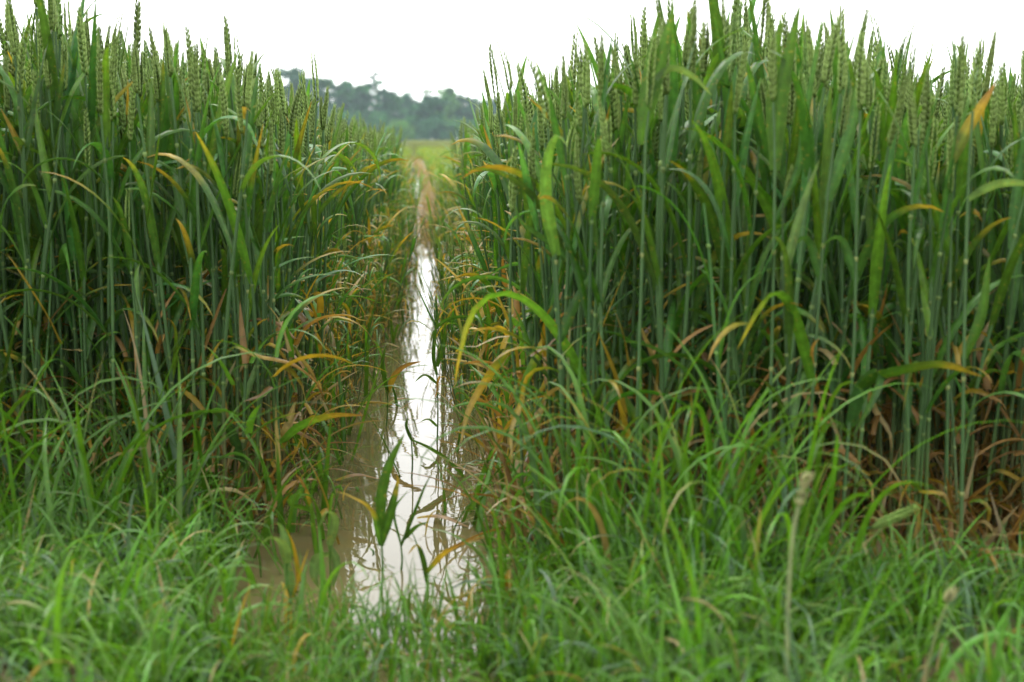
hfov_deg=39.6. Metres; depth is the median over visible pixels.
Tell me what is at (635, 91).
wheat plant
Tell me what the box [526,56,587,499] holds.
wheat plant
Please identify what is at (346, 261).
wheat plant
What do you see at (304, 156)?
wheat plant
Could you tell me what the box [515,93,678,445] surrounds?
wheat plant
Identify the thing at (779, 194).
wheat plant
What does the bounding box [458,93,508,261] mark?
wheat plant
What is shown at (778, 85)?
wheat plant
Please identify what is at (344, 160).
wheat plant
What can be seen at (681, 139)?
wheat plant
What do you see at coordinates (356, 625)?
floating leaf
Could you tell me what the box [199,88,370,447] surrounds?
wheat plant
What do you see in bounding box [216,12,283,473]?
wheat plant
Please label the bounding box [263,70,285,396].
wheat plant
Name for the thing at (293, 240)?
wheat plant
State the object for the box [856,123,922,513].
wheat plant
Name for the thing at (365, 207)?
wheat plant
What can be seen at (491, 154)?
wheat plant
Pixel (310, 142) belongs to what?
wheat plant
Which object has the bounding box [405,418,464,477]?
wheat shoot
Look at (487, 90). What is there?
wheat plant
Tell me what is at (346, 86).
tree
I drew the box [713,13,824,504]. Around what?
wheat plant
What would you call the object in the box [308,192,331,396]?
wheat plant
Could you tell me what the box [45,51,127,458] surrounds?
wheat plant
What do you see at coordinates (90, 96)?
wheat plant
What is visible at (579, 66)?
wheat plant
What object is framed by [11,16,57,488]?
wheat plant
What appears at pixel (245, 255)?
wheat plant
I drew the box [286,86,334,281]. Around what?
wheat plant
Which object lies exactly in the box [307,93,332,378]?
wheat plant
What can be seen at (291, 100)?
wheat plant
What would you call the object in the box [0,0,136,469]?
wheat plant
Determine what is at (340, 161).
wheat plant
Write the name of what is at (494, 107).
tree
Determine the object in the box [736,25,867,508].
wheat plant
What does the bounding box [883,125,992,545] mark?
wheat plant
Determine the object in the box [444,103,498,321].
wheat plant
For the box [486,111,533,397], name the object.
wheat plant
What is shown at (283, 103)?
wheat plant
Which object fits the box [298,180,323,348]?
wheat plant
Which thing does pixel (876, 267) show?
wheat plant
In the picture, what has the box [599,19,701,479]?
wheat plant
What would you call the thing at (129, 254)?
wheat plant
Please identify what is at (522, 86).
wheat plant
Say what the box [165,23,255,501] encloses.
wheat plant
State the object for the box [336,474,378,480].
floating leaf
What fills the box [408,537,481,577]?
wheat shoot
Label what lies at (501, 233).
wheat plant
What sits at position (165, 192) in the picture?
wheat plant
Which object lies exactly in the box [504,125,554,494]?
wheat plant
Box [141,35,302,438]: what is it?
wheat plant
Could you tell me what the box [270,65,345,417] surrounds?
wheat plant
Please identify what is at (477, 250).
wheat plant
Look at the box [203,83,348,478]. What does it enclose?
wheat plant
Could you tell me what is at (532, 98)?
wheat plant
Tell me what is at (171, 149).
wheat plant
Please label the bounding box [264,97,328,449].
wheat plant
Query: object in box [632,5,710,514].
wheat plant
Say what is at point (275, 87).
wheat plant
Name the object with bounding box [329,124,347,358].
wheat plant
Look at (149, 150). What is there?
wheat plant
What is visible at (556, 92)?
wheat plant
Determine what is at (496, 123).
wheat plant
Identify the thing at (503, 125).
wheat plant
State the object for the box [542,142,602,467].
wheat plant
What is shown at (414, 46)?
sky
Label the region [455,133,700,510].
wheat plant
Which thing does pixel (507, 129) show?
wheat plant
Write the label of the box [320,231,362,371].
wheat plant
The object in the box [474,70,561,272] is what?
wheat plant
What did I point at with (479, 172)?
wheat plant
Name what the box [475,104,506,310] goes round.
wheat plant
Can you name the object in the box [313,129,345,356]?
wheat plant
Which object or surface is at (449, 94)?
tree
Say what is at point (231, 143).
wheat plant
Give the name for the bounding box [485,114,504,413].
wheat plant
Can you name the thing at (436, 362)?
wheat shoot
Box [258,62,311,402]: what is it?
wheat plant
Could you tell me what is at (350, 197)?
wheat plant
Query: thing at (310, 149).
wheat plant
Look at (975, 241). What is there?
wheat plant
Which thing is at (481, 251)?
wheat plant
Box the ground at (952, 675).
[0,159,1023,681]
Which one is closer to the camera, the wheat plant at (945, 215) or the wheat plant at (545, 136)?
the wheat plant at (945, 215)
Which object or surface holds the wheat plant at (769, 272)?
on the water at (357, 536)
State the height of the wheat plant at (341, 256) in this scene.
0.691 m
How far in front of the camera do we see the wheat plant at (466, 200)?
3.81 m
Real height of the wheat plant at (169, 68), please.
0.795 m
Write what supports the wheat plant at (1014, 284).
on the water at (357, 536)
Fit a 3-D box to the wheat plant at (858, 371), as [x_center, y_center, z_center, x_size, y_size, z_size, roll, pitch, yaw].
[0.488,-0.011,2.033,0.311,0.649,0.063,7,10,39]
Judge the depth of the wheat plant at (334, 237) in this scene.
3.90 m
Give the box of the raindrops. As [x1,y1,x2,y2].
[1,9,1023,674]
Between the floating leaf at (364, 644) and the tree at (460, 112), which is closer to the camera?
the floating leaf at (364, 644)
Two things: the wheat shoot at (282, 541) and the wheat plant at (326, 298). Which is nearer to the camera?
the wheat shoot at (282, 541)
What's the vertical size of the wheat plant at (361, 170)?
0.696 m
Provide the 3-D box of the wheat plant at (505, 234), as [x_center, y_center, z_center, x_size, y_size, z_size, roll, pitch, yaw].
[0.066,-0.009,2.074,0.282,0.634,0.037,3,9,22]
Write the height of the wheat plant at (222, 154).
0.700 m
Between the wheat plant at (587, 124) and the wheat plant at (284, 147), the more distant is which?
the wheat plant at (284, 147)
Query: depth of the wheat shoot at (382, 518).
1.89 m
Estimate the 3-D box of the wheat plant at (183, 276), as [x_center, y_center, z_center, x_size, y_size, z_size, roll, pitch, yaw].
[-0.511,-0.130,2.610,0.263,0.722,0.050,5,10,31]
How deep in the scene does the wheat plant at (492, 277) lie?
2.27 m
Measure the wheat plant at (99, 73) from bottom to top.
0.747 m
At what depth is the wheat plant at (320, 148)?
3.54 m
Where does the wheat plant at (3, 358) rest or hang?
on the water at (357, 536)
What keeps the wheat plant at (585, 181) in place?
on the water at (357, 536)
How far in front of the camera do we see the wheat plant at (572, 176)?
2.08 m
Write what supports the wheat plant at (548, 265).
on the water at (357, 536)
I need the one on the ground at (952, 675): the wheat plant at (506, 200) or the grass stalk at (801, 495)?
the grass stalk at (801, 495)
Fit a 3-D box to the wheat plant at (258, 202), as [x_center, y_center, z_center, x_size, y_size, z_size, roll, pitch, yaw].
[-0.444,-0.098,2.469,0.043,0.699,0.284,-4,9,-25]
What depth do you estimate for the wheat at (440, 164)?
2.23 m
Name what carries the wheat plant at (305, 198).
on the water at (357, 536)
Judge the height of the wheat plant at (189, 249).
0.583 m
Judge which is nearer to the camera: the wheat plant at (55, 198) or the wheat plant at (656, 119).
the wheat plant at (656, 119)
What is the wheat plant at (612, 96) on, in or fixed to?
on the water at (357, 536)
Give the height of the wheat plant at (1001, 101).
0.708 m
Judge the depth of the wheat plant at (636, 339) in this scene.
2.05 m
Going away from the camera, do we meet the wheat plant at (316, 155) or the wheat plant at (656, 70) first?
the wheat plant at (656, 70)
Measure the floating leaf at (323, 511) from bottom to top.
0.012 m
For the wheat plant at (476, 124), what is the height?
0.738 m
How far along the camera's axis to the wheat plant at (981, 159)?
1.99 m
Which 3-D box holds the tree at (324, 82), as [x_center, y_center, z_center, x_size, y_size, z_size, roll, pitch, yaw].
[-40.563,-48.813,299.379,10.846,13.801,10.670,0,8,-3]
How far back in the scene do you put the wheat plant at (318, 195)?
2.42 m
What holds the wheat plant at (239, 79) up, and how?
on the water at (357, 536)
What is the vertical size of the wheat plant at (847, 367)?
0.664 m
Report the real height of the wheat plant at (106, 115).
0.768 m
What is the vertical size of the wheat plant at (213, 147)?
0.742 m
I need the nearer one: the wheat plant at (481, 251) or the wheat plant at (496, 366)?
the wheat plant at (496, 366)
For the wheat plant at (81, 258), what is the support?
on the water at (357, 536)
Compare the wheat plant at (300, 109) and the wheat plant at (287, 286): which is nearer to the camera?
the wheat plant at (287, 286)
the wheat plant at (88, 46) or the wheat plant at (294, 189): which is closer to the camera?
the wheat plant at (88, 46)
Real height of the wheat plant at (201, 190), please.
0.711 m
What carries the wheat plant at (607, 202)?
on the water at (357, 536)
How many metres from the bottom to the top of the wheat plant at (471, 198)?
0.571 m
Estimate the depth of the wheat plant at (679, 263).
2.05 m
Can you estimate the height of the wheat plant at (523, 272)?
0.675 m
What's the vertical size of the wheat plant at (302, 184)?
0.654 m
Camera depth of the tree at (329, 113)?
281.65 m
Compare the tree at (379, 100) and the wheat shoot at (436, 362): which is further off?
the tree at (379, 100)
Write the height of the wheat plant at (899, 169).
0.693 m
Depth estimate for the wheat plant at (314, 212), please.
2.68 m
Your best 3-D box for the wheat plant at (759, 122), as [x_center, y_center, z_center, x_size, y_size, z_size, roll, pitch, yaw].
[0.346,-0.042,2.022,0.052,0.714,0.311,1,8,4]
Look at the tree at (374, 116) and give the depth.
279.29 m
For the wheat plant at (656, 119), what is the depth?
2.09 m
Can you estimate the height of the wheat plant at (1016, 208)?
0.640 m
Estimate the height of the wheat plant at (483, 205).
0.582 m
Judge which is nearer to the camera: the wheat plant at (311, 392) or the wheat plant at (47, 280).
the wheat plant at (47, 280)
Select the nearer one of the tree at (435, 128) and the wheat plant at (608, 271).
the wheat plant at (608, 271)
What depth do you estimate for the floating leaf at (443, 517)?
2.24 m
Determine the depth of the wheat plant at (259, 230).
2.38 m
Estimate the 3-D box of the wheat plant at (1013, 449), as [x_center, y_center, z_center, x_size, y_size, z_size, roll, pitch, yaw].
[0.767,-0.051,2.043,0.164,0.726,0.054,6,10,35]
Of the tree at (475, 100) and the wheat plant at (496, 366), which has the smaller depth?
the wheat plant at (496, 366)
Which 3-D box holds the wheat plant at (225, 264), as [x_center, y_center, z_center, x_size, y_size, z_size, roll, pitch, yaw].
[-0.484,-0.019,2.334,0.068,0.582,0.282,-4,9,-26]
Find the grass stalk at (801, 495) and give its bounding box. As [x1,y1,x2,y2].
[784,471,814,681]
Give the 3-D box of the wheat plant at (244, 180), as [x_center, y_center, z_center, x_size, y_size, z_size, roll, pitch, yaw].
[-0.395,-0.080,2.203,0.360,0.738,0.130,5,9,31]
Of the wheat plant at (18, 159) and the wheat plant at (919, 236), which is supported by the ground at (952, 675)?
the wheat plant at (919, 236)
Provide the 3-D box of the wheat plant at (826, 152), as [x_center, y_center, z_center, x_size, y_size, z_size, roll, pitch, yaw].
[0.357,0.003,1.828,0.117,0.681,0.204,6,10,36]
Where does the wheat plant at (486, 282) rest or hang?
on the water at (357, 536)
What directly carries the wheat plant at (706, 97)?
on the water at (357, 536)
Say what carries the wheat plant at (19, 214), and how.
on the water at (357, 536)
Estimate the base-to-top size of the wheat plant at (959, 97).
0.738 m
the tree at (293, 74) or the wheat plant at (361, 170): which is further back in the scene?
the tree at (293, 74)
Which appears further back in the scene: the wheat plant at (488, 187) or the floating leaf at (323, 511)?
the wheat plant at (488, 187)
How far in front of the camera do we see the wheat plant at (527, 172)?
2.04 m
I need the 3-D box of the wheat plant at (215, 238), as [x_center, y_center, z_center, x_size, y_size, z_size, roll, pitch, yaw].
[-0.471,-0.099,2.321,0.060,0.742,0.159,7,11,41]
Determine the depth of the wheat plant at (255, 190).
2.32 m
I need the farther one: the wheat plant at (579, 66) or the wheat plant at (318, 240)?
the wheat plant at (318, 240)
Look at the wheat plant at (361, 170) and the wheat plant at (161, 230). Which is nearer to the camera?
the wheat plant at (161, 230)
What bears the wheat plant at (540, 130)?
on the water at (357, 536)
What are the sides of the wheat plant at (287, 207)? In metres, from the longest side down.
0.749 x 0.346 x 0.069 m
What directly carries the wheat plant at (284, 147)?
on the water at (357, 536)
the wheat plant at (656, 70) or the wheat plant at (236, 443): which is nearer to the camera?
the wheat plant at (656, 70)
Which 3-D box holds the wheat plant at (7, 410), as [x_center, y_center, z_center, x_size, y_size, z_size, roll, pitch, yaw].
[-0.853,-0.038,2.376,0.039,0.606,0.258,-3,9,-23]
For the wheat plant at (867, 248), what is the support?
on the ground at (952, 675)
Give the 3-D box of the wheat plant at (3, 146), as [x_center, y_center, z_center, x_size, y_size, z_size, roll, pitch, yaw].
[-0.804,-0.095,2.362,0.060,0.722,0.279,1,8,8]
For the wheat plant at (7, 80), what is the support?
on the water at (357, 536)
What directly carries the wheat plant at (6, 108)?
on the water at (357, 536)
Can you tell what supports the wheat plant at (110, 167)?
on the water at (357, 536)
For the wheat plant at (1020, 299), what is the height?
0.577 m
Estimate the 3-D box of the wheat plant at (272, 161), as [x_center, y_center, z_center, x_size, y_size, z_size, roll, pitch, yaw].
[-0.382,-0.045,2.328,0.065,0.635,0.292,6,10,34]
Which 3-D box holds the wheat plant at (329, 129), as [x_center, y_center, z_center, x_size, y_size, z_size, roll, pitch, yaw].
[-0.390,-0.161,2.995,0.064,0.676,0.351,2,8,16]
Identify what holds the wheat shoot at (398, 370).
in the water at (357, 536)
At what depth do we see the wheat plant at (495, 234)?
2.74 m
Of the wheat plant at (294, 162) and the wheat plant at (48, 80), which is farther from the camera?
the wheat plant at (294, 162)
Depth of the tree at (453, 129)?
270.80 m
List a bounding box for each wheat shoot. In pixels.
[260,523,294,595]
[287,471,313,511]
[309,511,340,596]
[336,433,404,585]
[381,346,421,425]
[393,474,431,569]
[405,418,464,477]
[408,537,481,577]
[415,311,446,443]
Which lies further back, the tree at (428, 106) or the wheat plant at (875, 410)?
the tree at (428, 106)
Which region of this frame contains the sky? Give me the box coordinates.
[0,0,1023,139]
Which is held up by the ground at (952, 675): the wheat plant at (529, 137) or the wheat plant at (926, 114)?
the wheat plant at (926, 114)
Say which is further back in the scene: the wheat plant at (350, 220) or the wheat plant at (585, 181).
the wheat plant at (350, 220)
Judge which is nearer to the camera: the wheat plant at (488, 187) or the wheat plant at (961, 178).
the wheat plant at (961, 178)
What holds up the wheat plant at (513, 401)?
on the water at (357, 536)
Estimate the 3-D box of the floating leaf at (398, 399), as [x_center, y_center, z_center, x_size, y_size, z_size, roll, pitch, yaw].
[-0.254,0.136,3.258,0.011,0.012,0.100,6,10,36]
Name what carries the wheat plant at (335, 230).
on the water at (357, 536)
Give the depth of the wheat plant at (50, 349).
2.31 m
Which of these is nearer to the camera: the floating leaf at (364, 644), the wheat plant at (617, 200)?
the floating leaf at (364, 644)
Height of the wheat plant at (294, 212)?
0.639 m
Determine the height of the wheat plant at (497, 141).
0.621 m
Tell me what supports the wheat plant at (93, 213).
on the water at (357, 536)
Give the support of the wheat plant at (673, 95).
on the water at (357, 536)
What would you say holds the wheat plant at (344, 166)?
on the water at (357, 536)
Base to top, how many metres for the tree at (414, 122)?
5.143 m
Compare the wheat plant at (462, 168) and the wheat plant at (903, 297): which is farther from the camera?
the wheat plant at (462, 168)
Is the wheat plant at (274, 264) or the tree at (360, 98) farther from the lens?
the tree at (360, 98)
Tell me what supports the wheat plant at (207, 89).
on the water at (357, 536)
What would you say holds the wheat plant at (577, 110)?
on the water at (357, 536)
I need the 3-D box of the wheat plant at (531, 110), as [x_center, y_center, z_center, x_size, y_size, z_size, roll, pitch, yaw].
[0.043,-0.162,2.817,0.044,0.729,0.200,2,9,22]
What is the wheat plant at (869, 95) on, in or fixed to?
on the water at (357, 536)
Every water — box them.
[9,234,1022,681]
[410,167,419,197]
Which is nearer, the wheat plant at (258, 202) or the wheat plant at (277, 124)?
the wheat plant at (258, 202)
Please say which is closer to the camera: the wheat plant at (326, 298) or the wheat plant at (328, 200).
the wheat plant at (328, 200)
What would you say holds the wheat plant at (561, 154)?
on the water at (357, 536)
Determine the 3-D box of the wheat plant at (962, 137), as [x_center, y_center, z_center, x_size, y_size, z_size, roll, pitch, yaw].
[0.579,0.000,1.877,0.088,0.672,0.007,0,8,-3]
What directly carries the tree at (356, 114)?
on the ground at (952, 675)
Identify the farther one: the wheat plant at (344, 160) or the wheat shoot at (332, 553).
the wheat plant at (344, 160)
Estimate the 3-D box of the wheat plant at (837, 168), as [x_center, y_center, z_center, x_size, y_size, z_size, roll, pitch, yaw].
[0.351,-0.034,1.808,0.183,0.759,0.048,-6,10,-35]
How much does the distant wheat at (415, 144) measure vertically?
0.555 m
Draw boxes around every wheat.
[0,0,1023,557]
[400,140,463,158]
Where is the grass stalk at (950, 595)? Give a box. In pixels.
[926,584,958,681]
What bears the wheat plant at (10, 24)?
on the water at (357, 536)
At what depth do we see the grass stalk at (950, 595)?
1.43 m
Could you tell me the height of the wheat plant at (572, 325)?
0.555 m
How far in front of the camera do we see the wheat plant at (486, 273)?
2.81 m
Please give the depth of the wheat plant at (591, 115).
2.65 m
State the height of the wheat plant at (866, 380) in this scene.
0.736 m
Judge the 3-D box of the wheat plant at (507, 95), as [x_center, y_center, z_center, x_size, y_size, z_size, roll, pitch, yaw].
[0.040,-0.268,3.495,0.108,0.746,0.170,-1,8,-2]
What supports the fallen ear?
on the ground at (952, 675)
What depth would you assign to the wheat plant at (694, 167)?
2.07 m
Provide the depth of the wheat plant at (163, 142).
2.32 m
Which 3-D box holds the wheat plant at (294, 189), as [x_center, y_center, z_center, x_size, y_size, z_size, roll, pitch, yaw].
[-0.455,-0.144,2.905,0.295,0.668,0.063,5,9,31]
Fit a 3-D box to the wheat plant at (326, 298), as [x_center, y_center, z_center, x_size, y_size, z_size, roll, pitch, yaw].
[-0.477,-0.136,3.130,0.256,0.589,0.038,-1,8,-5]
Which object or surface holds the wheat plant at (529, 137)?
on the water at (357, 536)
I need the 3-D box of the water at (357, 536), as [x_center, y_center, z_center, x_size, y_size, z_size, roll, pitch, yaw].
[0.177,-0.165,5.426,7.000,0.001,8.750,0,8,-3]
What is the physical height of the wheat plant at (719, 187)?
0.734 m
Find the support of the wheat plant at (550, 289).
on the water at (357, 536)
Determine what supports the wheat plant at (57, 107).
on the water at (357, 536)
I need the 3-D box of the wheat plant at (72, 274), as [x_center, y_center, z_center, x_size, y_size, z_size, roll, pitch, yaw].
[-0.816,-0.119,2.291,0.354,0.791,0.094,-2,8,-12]
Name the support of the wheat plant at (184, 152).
on the water at (357, 536)
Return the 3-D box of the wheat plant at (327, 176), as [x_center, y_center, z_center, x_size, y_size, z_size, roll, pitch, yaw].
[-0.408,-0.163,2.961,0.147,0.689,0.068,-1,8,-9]
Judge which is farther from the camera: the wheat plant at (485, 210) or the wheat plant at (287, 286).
the wheat plant at (485, 210)
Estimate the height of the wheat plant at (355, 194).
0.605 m
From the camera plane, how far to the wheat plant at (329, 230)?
3.69 m
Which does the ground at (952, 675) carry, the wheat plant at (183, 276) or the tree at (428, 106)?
the tree at (428, 106)
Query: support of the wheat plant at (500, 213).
on the water at (357, 536)
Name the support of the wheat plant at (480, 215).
on the water at (357, 536)
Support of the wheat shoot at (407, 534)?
in the water at (357, 536)
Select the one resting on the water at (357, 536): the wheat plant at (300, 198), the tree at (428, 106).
the wheat plant at (300, 198)
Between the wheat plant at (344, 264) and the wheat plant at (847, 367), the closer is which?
the wheat plant at (847, 367)
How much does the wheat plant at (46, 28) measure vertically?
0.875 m
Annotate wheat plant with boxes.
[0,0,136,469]
[0,0,160,469]
[0,5,89,462]
[0,20,56,502]
[0,29,132,459]
[0,44,207,457]
[0,48,118,451]
[0,56,81,478]
[0,100,48,444]
[0,135,12,460]
[0,184,51,472]
[0,268,121,442]
[1,9,177,480]
[1,55,176,451]
[7,13,88,439]
[7,63,98,475]
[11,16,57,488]
[12,37,87,455]
[34,63,58,413]
[36,0,92,415]
[38,83,241,458]
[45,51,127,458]
[51,108,106,463]
[62,0,212,472]
[94,36,268,412]
[94,41,275,455]
[96,35,158,435]
[103,16,221,485]
[112,189,147,488]
[119,66,220,464]
[124,40,221,460]
[124,42,190,441]
[126,72,309,445]
[137,80,309,494]
[138,49,242,458]
[139,194,167,477]
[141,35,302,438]
[147,47,323,521]
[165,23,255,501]
[174,62,305,494]
[175,153,241,471]
[177,80,312,490]
[178,108,330,489]
[180,119,271,450]
[182,145,260,513]
[183,28,275,441]
[186,67,270,499]
[186,75,347,478]
[195,61,310,513]
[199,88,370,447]
[203,71,372,455]
[203,77,262,499]
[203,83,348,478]
[204,70,252,453]
[207,83,378,470]
[208,152,241,485]
[211,67,272,449]
[214,102,329,497]
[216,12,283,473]
[227,79,264,461]
[228,105,323,434]
[232,118,341,502]
[249,81,285,482]
[255,48,380,464]
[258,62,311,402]
[259,85,407,433]
[262,150,363,478]
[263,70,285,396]
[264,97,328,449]
[268,99,363,411]
[269,108,363,365]
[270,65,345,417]
[270,70,358,408]
[270,143,283,413]
[274,116,279,142]
[275,64,374,406]
[275,131,336,373]
[276,72,351,436]
[284,117,322,416]
[284,214,345,444]
[285,102,363,292]
[285,112,327,421]
[285,294,351,376]
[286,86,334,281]
[286,97,351,408]
[288,95,308,371]
[289,88,323,250]
[292,105,393,414]
[292,110,333,406]
[292,204,295,368]
[294,138,364,270]
[296,145,356,416]
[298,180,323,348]
[301,71,318,152]
[301,158,317,415]
[304,100,355,278]
[304,150,352,334]
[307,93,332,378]
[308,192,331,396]
[310,103,366,405]
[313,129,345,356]
[315,110,335,382]
[316,138,355,335]
[317,122,350,289]
[320,102,385,326]
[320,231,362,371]
[325,143,373,281]
[327,164,376,346]
[328,127,336,362]
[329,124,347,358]
[329,148,361,329]
[331,194,349,300]
[333,165,352,355]
[336,141,388,335]
[338,126,386,325]
[340,139,384,315]
[342,152,365,335]
[351,197,374,308]
[436,91,491,341]
[439,35,579,424]
[440,191,496,336]
[441,158,511,368]
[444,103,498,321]
[444,256,506,391]
[449,90,534,403]
[449,184,489,363]
[451,42,543,470]
[452,96,510,424]
[452,156,479,342]
[454,112,516,294]
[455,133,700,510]
[455,198,525,420]
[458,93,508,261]
[458,117,505,308]
[458,163,515,428]
[461,30,685,504]
[461,109,560,407]
[461,146,563,507]
[463,114,519,375]
[463,125,506,299]
[465,158,483,243]
[468,148,491,302]
[469,42,665,527]
[472,118,641,451]
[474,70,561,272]
[474,89,509,371]
[474,148,487,253]
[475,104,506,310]
[476,114,583,515]
[476,129,533,381]
[478,66,640,465]
[478,129,504,303]
[480,103,616,435]
[481,67,503,396]
[482,112,517,361]
[483,83,533,418]
[483,115,513,377]
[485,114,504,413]
[485,204,524,356]
[486,67,594,317]
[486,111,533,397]
[492,136,588,513]
[493,117,639,496]
[495,25,638,467]
[502,214,565,449]
[504,93,586,520]
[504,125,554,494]
[505,81,511,124]
[506,62,586,488]
[509,58,618,474]
[509,90,539,496]
[512,80,544,393]
[512,102,564,416]
[513,228,563,451]
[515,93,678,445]
[520,54,704,435]
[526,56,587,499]
[528,40,719,479]
[532,90,633,503]
[539,97,642,498]
[539,123,622,432]
[540,21,756,478]
[541,147,566,480]
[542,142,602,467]
[542,222,639,436]
[547,28,739,509]
[547,52,609,472]
[553,67,712,470]
[572,0,752,452]
[581,2,835,497]
[582,94,718,472]
[590,146,635,405]
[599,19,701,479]
[617,184,668,498]
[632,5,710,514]
[643,0,719,467]
[650,35,867,456]
[657,18,698,487]
[666,147,771,492]
[674,165,818,488]
[692,38,760,518]
[703,73,819,523]
[706,56,866,512]
[708,9,842,544]
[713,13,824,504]
[732,24,919,540]
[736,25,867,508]
[738,17,857,554]
[739,79,871,521]
[745,60,780,522]
[751,159,891,520]
[765,2,822,521]
[808,95,925,530]
[808,111,958,531]
[809,100,943,546]
[820,30,982,587]
[832,56,928,515]
[834,68,1014,534]
[846,73,909,548]
[851,74,915,534]
[855,105,1010,537]
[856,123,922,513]
[861,77,941,544]
[875,31,1023,551]
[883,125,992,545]
[884,129,1023,536]
[895,116,938,562]
[921,93,1006,514]
[926,83,995,544]
[945,76,1023,525]
[959,29,1023,561]
[974,63,1020,548]
[980,106,1023,543]
[987,209,1023,528]
[989,391,1019,531]
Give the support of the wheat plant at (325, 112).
on the water at (357, 536)
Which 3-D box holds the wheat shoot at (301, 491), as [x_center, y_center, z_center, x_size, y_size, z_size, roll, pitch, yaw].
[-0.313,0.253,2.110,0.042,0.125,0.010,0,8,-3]
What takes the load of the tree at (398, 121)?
on the ground at (952, 675)
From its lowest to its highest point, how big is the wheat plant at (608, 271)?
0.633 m
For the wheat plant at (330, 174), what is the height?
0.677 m
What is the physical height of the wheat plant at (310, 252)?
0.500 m
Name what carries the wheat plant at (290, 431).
on the water at (357, 536)
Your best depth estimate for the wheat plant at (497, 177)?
2.67 m
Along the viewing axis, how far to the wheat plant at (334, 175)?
3.25 m
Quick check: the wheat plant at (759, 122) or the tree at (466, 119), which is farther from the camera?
the tree at (466, 119)
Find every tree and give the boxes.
[272,65,330,105]
[306,76,342,122]
[317,109,351,126]
[324,80,353,111]
[335,110,383,129]
[338,84,378,125]
[361,111,389,136]
[363,71,394,118]
[373,89,408,123]
[384,120,416,141]
[384,123,414,141]
[396,92,419,138]
[404,116,421,139]
[406,118,456,139]
[411,94,447,138]
[421,87,463,138]
[441,120,459,139]
[453,118,472,139]
[454,93,473,121]
[457,120,479,136]
[466,97,487,119]
[485,97,501,118]
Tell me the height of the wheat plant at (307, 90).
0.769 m
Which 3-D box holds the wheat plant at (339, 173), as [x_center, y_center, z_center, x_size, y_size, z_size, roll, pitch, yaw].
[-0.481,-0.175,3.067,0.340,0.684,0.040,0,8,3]
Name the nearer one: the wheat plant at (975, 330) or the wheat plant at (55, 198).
the wheat plant at (975, 330)
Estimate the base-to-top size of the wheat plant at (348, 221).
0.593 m
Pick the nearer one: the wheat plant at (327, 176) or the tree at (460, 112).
the wheat plant at (327, 176)
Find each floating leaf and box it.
[319,640,414,656]
[320,507,337,516]
[331,621,434,633]
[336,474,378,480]
[388,398,413,405]
[417,514,469,527]
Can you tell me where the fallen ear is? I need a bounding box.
[833,503,919,567]
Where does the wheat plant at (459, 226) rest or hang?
on the water at (357, 536)
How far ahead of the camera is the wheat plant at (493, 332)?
2.93 m
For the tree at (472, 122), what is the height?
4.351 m
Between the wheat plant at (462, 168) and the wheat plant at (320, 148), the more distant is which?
the wheat plant at (462, 168)
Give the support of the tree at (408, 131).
on the ground at (952, 675)
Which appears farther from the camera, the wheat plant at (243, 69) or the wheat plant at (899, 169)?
the wheat plant at (243, 69)
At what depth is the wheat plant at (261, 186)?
2.34 m
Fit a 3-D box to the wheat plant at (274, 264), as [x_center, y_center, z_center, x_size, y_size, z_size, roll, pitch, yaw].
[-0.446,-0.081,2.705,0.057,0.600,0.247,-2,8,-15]
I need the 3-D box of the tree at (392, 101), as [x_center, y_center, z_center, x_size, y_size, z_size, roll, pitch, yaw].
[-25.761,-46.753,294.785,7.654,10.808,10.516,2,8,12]
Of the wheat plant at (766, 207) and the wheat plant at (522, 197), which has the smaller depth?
the wheat plant at (766, 207)
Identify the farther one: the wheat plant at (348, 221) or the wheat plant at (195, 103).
the wheat plant at (348, 221)
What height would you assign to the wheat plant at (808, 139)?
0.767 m
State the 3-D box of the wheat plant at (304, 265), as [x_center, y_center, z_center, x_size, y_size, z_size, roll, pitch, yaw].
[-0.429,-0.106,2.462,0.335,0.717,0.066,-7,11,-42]
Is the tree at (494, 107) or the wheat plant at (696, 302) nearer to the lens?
the wheat plant at (696, 302)
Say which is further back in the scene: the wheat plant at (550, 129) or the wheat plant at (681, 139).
the wheat plant at (550, 129)
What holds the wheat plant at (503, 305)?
on the water at (357, 536)
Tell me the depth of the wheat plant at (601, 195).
2.23 m
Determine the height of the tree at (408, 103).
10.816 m
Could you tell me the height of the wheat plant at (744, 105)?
0.751 m
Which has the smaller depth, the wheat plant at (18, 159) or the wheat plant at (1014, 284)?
the wheat plant at (1014, 284)

